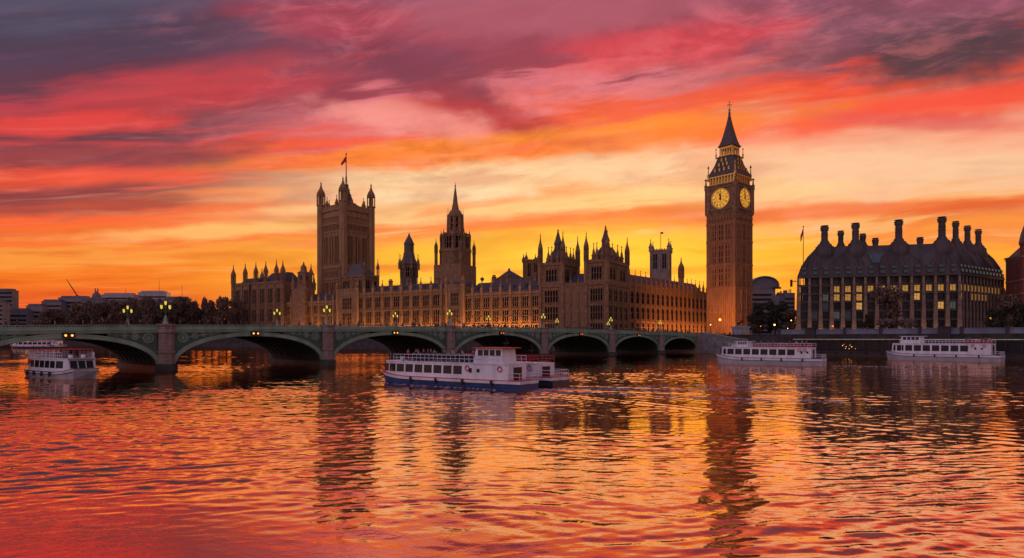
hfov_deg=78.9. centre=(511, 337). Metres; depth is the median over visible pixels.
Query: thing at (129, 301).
tree
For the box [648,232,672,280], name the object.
church tower
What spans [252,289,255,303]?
window
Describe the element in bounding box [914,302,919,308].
window
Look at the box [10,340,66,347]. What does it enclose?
tour boat
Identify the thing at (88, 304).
tree
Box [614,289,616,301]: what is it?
window
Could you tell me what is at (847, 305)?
window
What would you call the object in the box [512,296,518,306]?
window
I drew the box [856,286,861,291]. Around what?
window
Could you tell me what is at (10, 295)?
tower block
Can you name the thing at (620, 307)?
window
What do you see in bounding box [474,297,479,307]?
window
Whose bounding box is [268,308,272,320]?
window
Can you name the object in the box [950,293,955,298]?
window
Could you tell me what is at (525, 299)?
window
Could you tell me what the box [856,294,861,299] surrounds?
window
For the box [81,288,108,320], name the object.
domed block
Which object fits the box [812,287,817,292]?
window
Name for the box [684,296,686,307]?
window
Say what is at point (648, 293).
window
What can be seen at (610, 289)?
window
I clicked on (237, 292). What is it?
window
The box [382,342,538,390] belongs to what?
tour boat
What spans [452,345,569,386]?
tour boat
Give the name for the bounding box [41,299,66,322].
office block
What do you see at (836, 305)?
window
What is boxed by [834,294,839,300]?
window
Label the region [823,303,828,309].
window
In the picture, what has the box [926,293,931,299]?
window
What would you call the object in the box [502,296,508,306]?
window
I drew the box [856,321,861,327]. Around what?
window
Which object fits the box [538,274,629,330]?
palace pavilion
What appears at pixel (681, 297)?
window
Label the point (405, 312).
window
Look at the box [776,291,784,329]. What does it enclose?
office block
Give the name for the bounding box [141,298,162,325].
tree
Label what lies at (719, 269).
window
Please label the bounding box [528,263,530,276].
window
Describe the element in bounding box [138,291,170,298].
office block
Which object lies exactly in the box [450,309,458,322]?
window
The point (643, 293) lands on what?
window
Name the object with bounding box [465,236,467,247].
window
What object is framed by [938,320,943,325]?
window
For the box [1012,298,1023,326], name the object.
tree
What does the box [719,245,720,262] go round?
window
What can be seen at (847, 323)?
window
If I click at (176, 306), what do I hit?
tree
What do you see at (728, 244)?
window
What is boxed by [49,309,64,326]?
tree
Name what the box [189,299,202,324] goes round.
tree
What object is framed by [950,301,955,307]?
window
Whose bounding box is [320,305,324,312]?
window
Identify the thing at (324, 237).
window
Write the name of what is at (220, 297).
tree
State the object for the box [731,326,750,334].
statue plinth
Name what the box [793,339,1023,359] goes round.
river pier
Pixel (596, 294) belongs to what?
window
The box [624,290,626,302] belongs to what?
window
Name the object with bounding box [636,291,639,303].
window
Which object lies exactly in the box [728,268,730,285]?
window
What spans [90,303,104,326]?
tree
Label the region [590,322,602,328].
window
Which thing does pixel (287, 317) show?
window
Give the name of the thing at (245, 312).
window
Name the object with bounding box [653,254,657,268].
window
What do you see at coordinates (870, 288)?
window
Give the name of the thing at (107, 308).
tree
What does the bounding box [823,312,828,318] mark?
window
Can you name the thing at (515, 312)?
window
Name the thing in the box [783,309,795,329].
tree
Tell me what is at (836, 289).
window
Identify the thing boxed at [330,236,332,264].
window
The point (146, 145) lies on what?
sky
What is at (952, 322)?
window
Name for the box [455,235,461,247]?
window
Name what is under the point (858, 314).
window
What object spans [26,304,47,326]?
office block
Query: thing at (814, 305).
window
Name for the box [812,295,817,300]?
window
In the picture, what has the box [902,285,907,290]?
window
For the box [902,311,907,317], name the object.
window
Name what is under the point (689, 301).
window
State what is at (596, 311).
window
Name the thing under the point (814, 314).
window
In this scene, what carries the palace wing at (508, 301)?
on the ground
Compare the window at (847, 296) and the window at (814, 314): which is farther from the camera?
the window at (814, 314)
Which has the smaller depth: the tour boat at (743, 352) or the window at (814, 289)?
the tour boat at (743, 352)
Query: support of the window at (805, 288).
in the office building at (942, 279)
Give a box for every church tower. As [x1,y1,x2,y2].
[521,252,537,280]
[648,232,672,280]
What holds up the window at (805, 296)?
in the office building at (942, 279)
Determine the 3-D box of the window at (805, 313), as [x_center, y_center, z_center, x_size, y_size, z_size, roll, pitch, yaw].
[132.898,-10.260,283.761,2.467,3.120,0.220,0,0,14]
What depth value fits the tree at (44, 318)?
511.10 m
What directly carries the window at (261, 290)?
in the palace pavilion at (262, 297)
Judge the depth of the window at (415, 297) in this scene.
363.08 m
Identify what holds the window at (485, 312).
in the palace wing at (508, 301)
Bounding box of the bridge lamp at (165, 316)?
[160,298,170,323]
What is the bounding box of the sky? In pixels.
[0,0,1023,317]
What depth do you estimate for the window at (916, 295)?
272.56 m
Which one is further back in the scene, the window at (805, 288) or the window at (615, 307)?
the window at (615, 307)
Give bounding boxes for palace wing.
[285,272,538,328]
[629,258,705,332]
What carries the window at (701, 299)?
in the palace wing at (680, 305)
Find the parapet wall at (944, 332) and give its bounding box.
[777,326,1023,340]
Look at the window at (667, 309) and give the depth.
358.98 m
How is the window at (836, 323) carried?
in the office building at (942, 279)
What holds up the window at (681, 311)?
in the palace wing at (680, 305)
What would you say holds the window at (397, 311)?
in the palace wing at (508, 301)
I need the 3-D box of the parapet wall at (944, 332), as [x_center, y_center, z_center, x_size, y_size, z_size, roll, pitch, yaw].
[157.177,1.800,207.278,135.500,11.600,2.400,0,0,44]
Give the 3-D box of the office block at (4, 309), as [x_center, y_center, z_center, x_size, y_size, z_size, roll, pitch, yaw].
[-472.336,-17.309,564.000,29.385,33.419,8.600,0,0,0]
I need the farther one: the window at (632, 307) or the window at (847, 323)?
the window at (632, 307)
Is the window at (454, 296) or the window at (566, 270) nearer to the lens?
the window at (566, 270)
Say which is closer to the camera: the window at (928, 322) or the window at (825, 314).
the window at (928, 322)
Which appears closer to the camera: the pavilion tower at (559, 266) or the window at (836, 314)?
the window at (836, 314)
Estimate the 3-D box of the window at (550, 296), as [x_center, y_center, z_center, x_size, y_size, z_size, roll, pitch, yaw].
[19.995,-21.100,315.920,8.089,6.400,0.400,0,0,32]
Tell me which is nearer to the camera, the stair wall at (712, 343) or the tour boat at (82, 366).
the tour boat at (82, 366)
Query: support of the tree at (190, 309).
on the ground
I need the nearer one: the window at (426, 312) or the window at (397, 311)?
the window at (426, 312)
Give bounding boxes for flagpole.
[800,226,803,328]
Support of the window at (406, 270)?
in the ventilation tower at (408, 265)
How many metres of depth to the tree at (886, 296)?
244.04 m
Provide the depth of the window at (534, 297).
321.55 m
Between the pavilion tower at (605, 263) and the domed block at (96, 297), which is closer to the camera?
the pavilion tower at (605, 263)
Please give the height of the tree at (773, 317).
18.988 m
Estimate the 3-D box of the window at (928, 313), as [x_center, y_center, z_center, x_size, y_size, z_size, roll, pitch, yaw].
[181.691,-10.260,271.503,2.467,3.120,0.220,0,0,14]
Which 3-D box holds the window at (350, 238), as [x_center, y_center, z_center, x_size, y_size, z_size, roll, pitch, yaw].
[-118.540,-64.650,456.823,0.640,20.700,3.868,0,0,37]
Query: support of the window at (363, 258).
in the flag tower at (345, 230)
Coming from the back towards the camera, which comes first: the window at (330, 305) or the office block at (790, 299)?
the office block at (790, 299)
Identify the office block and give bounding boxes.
[0,300,10,326]
[10,308,33,326]
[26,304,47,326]
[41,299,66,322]
[58,296,89,321]
[101,293,139,299]
[115,299,172,308]
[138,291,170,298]
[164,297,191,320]
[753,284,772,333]
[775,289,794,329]
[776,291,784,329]
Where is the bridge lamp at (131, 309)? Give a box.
[123,303,132,325]
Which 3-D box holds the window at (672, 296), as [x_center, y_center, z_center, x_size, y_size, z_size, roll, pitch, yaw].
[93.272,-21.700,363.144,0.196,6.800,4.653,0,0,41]
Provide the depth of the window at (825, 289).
281.42 m
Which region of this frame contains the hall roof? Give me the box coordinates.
[496,268,522,281]
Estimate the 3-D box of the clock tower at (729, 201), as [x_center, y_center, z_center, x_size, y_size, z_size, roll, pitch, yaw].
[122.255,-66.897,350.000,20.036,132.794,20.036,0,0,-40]
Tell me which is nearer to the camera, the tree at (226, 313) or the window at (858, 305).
the window at (858, 305)
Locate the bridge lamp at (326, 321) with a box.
[323,304,330,323]
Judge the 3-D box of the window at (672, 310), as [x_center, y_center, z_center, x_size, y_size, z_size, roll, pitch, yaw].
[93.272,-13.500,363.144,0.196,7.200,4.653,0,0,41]
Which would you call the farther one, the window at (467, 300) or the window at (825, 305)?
the window at (467, 300)
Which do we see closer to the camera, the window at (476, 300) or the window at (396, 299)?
the window at (476, 300)
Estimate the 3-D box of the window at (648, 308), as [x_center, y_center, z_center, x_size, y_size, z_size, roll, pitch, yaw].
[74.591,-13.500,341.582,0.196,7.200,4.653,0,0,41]
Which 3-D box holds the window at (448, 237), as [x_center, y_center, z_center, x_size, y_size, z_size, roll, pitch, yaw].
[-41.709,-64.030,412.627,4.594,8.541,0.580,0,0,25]
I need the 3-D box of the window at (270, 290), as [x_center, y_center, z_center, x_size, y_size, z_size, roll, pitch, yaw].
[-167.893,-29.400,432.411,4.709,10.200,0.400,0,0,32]
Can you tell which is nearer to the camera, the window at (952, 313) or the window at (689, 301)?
the window at (952, 313)
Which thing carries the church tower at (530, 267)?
on the ground
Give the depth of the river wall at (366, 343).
256.53 m
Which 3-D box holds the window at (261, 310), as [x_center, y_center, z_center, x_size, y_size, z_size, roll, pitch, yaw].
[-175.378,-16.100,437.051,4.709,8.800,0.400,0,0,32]
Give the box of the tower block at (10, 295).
[0,289,18,307]
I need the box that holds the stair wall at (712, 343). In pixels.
[700,332,748,352]
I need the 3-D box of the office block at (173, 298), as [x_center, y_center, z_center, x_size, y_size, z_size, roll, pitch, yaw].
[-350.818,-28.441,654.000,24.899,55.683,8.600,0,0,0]
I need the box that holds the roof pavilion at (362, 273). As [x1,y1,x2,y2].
[339,259,379,291]
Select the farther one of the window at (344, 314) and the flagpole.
the window at (344, 314)
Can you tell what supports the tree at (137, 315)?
on the ground
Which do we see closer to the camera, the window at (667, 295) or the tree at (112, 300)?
the window at (667, 295)
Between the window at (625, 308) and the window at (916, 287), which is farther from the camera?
the window at (625, 308)
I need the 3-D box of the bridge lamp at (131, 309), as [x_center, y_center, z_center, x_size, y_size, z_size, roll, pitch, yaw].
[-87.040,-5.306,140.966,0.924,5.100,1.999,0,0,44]
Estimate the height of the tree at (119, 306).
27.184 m
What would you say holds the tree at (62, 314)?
on the ground
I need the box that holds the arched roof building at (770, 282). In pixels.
[753,276,780,333]
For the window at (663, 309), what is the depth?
355.32 m
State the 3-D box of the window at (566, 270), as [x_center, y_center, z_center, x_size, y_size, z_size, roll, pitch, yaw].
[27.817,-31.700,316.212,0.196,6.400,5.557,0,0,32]
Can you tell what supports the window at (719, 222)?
in the clock tower at (729, 201)
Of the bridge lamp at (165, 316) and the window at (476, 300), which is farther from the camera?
the window at (476, 300)
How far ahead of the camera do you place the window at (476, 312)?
340.87 m
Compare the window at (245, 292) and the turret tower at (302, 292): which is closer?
the turret tower at (302, 292)
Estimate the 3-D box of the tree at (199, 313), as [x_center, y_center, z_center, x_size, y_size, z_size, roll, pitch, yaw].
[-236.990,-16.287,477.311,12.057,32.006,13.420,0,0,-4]
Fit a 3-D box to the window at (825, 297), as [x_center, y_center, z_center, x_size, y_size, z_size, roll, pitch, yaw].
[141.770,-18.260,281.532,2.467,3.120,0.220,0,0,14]
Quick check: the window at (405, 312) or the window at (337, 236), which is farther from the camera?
the window at (337, 236)
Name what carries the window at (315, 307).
in the palace wing at (508, 301)
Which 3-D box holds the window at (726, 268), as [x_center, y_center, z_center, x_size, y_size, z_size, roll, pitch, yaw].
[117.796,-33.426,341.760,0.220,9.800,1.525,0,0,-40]
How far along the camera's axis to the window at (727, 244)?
341.20 m
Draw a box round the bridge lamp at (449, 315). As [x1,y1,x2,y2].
[447,308,452,324]
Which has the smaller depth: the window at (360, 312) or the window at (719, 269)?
the window at (719, 269)
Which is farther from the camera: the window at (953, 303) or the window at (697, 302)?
the window at (697, 302)
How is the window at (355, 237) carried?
in the flag tower at (345, 230)
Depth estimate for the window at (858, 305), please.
278.21 m
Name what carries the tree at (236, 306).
on the ground
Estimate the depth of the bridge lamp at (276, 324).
165.93 m
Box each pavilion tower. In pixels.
[538,230,579,285]
[583,223,629,285]
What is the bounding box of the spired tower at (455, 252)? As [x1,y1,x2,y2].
[434,184,475,283]
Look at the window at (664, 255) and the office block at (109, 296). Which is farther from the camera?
the office block at (109, 296)
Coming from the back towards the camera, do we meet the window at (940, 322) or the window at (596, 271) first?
the window at (596, 271)
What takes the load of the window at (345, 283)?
in the roof pavilion at (362, 273)
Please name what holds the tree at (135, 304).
on the ground
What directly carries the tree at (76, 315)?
on the ground
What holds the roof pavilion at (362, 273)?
on the palace wing at (508, 301)
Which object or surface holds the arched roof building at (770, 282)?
on the ground
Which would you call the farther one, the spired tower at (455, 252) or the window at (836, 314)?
the spired tower at (455, 252)
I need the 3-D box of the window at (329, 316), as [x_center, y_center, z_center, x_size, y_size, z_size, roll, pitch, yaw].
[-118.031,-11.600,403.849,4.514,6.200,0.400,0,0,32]
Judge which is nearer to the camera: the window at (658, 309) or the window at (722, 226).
the window at (722, 226)
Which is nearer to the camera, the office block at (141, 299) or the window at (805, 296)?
the window at (805, 296)
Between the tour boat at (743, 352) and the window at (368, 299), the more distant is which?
the window at (368, 299)
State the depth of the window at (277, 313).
427.97 m
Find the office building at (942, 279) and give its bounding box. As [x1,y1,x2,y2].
[790,216,1004,328]
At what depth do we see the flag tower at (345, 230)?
462.04 m
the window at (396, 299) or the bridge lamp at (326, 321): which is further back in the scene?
the window at (396, 299)
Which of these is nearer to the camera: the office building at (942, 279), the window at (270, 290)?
the office building at (942, 279)
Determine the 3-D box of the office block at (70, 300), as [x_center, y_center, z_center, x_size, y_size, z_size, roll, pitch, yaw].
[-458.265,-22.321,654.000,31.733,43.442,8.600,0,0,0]
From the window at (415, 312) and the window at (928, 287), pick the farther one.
the window at (415, 312)
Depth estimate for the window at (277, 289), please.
428.02 m
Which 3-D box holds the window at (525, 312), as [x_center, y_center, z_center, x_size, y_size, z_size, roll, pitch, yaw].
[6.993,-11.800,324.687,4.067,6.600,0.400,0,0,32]
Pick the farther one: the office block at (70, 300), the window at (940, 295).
the office block at (70, 300)
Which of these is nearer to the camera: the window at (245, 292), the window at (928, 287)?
the window at (928, 287)
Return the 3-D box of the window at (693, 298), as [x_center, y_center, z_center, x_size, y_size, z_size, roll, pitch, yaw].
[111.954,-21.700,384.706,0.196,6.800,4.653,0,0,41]
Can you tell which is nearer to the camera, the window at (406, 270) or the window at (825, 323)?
the window at (825, 323)
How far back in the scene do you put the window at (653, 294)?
346.32 m
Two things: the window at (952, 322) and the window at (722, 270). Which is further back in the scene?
the window at (722, 270)
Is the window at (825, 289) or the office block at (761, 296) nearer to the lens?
the window at (825, 289)
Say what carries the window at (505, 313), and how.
in the palace wing at (508, 301)
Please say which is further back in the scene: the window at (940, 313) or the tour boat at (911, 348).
the window at (940, 313)
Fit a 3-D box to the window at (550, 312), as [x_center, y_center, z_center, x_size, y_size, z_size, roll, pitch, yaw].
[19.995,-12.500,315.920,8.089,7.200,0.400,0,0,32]
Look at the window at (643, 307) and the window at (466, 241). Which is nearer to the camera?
the window at (643, 307)
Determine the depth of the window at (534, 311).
321.59 m
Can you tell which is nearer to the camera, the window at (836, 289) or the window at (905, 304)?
the window at (905, 304)
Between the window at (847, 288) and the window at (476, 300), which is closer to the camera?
the window at (847, 288)
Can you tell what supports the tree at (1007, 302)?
on the ground
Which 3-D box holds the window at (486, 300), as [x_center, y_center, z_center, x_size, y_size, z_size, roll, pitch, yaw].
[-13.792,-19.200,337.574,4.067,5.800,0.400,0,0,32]
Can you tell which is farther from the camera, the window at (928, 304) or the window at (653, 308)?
the window at (653, 308)
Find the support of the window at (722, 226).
in the clock tower at (729, 201)
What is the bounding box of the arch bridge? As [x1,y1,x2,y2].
[0,324,700,371]
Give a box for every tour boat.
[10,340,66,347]
[24,341,98,378]
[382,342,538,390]
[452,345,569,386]
[716,341,826,365]
[886,336,1004,361]
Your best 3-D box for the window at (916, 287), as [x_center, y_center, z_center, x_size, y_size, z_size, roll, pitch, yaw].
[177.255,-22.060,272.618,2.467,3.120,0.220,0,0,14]
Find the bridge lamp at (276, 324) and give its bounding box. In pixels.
[273,308,280,325]
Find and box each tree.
[32,310,55,326]
[46,311,61,326]
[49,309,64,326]
[60,309,70,326]
[64,301,85,326]
[80,305,90,326]
[84,299,101,326]
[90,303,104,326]
[99,302,115,326]
[101,298,115,326]
[107,300,129,326]
[118,296,133,325]
[126,296,145,325]
[132,295,148,324]
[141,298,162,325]
[153,297,163,324]
[157,299,176,323]
[169,299,184,325]
[175,296,188,324]
[181,300,196,325]
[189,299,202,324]
[195,296,207,325]
[202,300,220,325]
[213,295,235,325]
[214,295,224,320]
[231,297,244,325]
[745,302,766,333]
[763,300,788,333]
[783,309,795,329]
[861,313,874,328]
[869,284,917,328]
[983,308,1005,327]
[990,294,1020,326]
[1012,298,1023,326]
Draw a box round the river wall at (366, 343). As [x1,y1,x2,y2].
[7,333,1023,351]
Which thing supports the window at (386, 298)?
in the palace wing at (508, 301)
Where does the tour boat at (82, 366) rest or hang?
on the river
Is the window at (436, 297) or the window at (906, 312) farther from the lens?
the window at (436, 297)
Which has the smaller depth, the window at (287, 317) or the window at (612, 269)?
the window at (612, 269)
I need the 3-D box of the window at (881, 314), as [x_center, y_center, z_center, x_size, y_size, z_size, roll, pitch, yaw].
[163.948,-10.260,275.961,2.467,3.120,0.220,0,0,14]
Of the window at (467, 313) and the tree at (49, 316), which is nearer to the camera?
the window at (467, 313)
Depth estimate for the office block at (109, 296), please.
640.00 m
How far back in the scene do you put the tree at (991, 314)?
237.25 m
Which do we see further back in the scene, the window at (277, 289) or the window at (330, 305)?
the window at (277, 289)
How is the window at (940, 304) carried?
in the office building at (942, 279)
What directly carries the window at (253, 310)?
in the palace pavilion at (262, 297)
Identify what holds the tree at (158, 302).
on the ground
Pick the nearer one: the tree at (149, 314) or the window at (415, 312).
the window at (415, 312)
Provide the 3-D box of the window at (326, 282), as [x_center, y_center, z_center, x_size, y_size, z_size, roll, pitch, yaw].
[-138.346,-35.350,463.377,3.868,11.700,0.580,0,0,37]
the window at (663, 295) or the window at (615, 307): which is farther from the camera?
the window at (663, 295)
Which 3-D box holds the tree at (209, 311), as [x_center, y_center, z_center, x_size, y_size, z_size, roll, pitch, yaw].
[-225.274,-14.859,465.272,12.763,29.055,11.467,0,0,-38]
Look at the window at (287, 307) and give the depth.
425.46 m
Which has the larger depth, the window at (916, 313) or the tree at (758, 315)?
the tree at (758, 315)
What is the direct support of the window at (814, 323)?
in the office building at (942, 279)
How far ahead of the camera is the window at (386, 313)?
374.92 m
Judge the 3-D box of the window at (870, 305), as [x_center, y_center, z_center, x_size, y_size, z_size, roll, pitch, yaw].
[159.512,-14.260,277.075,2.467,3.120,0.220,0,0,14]
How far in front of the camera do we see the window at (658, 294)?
350.75 m
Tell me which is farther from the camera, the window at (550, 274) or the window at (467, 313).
the window at (467, 313)
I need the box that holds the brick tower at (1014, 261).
[1004,226,1023,310]
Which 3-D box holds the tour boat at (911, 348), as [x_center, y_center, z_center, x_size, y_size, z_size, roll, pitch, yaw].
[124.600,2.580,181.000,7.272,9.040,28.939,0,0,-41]
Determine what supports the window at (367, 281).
in the roof pavilion at (362, 273)
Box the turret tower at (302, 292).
[291,262,315,325]
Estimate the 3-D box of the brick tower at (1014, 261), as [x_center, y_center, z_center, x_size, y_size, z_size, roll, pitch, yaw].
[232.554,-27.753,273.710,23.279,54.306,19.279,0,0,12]
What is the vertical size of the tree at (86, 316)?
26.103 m
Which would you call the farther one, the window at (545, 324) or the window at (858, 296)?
the window at (545, 324)
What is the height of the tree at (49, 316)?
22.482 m
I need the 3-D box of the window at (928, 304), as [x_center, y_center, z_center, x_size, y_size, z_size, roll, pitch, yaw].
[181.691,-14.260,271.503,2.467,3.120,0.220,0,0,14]
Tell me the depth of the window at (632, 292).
329.01 m
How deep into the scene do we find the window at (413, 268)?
415.71 m
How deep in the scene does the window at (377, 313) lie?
378.88 m
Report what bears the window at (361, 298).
in the palace wing at (508, 301)
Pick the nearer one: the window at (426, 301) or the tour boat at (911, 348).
the tour boat at (911, 348)
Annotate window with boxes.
[235,290,239,299]
[243,290,247,303]
[243,309,247,321]
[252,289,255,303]
[252,309,255,320]
[260,289,263,302]
[260,309,263,320]
[268,288,272,302]
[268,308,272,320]
[276,288,279,302]
[276,308,279,320]
[286,306,290,313]
[286,316,289,324]
[307,305,310,313]
[313,305,317,313]
[313,316,317,324]
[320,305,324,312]
[320,315,324,324]
[324,237,327,264]
[324,282,327,293]
[327,304,332,312]
[327,315,331,323]
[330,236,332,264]
[335,235,338,263]
[342,297,351,309]
[342,312,351,323]
[343,281,348,288]
[348,235,352,263]
[355,237,359,263]
[359,297,362,307]
[359,311,362,323]
[362,238,366,265]
[366,280,369,288]
[366,297,371,307]
[366,311,371,323]
[375,297,380,307]
[375,311,380,323]
[384,296,389,307]
[384,310,389,323]
[393,296,399,306]
[393,310,399,322]
[403,295,409,306]
[403,310,408,322]
[405,266,409,276]
[412,266,415,276]
[413,295,418,306]
[413,310,418,322]
[423,294,429,305]
[423,309,429,322]
[433,294,439,305]
[433,309,439,322]
[446,235,451,247]
[450,292,458,305]
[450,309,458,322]
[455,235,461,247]
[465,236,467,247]
[465,298,470,307]
[465,311,470,322]
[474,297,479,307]
[474,310,479,321]
[483,297,489,307]
[483,310,489,321]
[493,297,498,307]
[493,310,498,321]
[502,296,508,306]
[502,309,508,321]
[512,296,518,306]
[512,309,518,321]
[522,295,528,306]
[522,309,528,321]
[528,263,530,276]
[532,295,537,305]
[532,309,537,320]
[544,290,558,302]
[544,306,558,319]
[544,323,558,327]
[545,269,556,281]
[565,269,568,281]
[590,288,602,300]
[590,305,602,319]
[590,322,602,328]
[591,266,601,279]
[609,288,611,300]
[609,305,611,319]
[610,266,615,279]
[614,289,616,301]
[614,305,616,319]
[619,269,625,281]
[619,290,622,301]
[619,306,622,319]
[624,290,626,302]
[624,306,626,320]
[631,290,633,302]
[631,305,633,318]
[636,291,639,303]
[636,306,639,318]
[641,291,644,303]
[642,306,644,319]
[647,292,649,304]
[647,307,649,319]
[652,293,654,304]
[652,307,654,319]
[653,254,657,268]
[657,293,659,305]
[657,307,659,319]
[661,294,664,305]
[662,253,666,268]
[662,308,664,320]
[666,294,668,305]
[666,308,668,320]
[671,295,673,306]
[671,309,673,320]
[680,296,682,306]
[680,309,682,320]
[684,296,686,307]
[688,297,690,307]
[692,297,694,307]
[696,298,698,308]
[700,298,702,308]
[719,222,720,239]
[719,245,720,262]
[719,269,720,285]
[721,222,723,239]
[721,245,723,262]
[721,268,723,285]
[726,221,727,238]
[726,244,727,261]
[726,268,727,285]
[728,244,730,261]
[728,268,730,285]
[801,287,806,292]
[801,295,806,300]
[801,303,806,309]
[801,312,806,318]
[801,321,806,327]
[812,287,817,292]
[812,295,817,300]
[812,303,817,309]
[812,312,817,318]
[812,321,817,327]
[823,287,828,291]
[823,295,828,300]
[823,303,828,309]
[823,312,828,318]
[823,321,828,327]
[834,286,839,291]
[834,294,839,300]
[834,303,839,309]
[834,312,839,318]
[834,321,839,327]
[845,286,850,291]
[845,294,850,300]
[845,303,850,309]
[845,312,850,317]
[845,321,850,327]
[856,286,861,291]
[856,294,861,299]
[856,303,861,308]
[856,312,861,317]
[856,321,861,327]
[868,286,873,291]
[868,302,873,308]
[879,311,883,317]
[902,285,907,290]
[902,302,907,308]
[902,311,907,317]
[914,285,919,290]
[914,293,919,299]
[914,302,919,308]
[914,311,919,317]
[926,285,931,290]
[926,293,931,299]
[926,302,931,308]
[926,311,931,317]
[926,320,931,326]
[938,285,943,290]
[938,293,943,298]
[938,302,943,308]
[938,311,943,317]
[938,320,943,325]
[950,284,955,289]
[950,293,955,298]
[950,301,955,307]
[950,311,955,317]
[950,320,955,326]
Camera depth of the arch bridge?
153.41 m
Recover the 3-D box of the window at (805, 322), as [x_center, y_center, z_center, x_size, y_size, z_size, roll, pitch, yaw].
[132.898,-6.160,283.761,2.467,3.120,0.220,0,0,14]
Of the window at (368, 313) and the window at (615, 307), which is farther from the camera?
the window at (368, 313)
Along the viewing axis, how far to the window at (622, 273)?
316.33 m
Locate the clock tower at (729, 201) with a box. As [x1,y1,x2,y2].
[704,101,754,334]
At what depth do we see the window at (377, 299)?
378.79 m
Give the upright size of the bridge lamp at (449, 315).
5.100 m
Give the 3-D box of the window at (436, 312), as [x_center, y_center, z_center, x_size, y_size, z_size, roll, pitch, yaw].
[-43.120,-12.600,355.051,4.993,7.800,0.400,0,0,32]
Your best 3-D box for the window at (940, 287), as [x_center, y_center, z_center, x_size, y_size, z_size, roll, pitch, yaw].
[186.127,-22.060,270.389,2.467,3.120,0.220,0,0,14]
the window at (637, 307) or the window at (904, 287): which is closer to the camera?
the window at (904, 287)
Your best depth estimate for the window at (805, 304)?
283.70 m
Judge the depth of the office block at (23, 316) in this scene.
585.00 m
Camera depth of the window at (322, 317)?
407.77 m
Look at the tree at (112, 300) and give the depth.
512.10 m
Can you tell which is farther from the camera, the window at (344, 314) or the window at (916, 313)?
the window at (344, 314)
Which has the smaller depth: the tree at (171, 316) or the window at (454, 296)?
the window at (454, 296)
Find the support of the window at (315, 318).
in the palace wing at (508, 301)
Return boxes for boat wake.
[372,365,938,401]
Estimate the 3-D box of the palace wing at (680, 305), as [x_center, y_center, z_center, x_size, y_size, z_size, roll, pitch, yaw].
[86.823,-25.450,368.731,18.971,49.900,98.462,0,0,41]
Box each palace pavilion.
[231,259,313,325]
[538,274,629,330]
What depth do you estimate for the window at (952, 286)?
269.22 m
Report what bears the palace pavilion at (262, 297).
on the ground
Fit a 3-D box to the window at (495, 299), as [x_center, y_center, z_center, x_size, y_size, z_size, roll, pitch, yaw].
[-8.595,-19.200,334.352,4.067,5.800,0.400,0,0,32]
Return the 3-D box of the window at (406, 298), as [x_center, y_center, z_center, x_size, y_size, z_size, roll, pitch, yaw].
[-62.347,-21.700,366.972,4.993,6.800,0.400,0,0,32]
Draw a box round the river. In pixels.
[0,345,1023,557]
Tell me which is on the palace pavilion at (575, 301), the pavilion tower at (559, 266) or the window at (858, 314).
the pavilion tower at (559, 266)
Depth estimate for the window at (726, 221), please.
341.20 m
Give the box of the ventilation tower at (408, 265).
[398,234,419,284]
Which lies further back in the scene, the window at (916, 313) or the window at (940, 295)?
the window at (916, 313)
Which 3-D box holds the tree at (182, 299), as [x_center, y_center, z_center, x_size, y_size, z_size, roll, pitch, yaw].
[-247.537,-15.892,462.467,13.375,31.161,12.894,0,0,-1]
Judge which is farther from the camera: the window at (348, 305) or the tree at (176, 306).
the tree at (176, 306)
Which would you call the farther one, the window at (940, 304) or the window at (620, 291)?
the window at (620, 291)
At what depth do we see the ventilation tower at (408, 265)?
416.52 m
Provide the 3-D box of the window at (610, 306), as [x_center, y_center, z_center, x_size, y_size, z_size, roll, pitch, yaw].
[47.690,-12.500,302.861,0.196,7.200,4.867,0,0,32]
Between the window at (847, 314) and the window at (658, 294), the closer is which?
the window at (847, 314)
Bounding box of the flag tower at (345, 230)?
[316,153,375,293]
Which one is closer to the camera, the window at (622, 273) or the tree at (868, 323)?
the tree at (868, 323)
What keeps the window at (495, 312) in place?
in the palace wing at (508, 301)
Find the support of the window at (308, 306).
in the palace wing at (508, 301)
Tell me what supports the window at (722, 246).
in the clock tower at (729, 201)

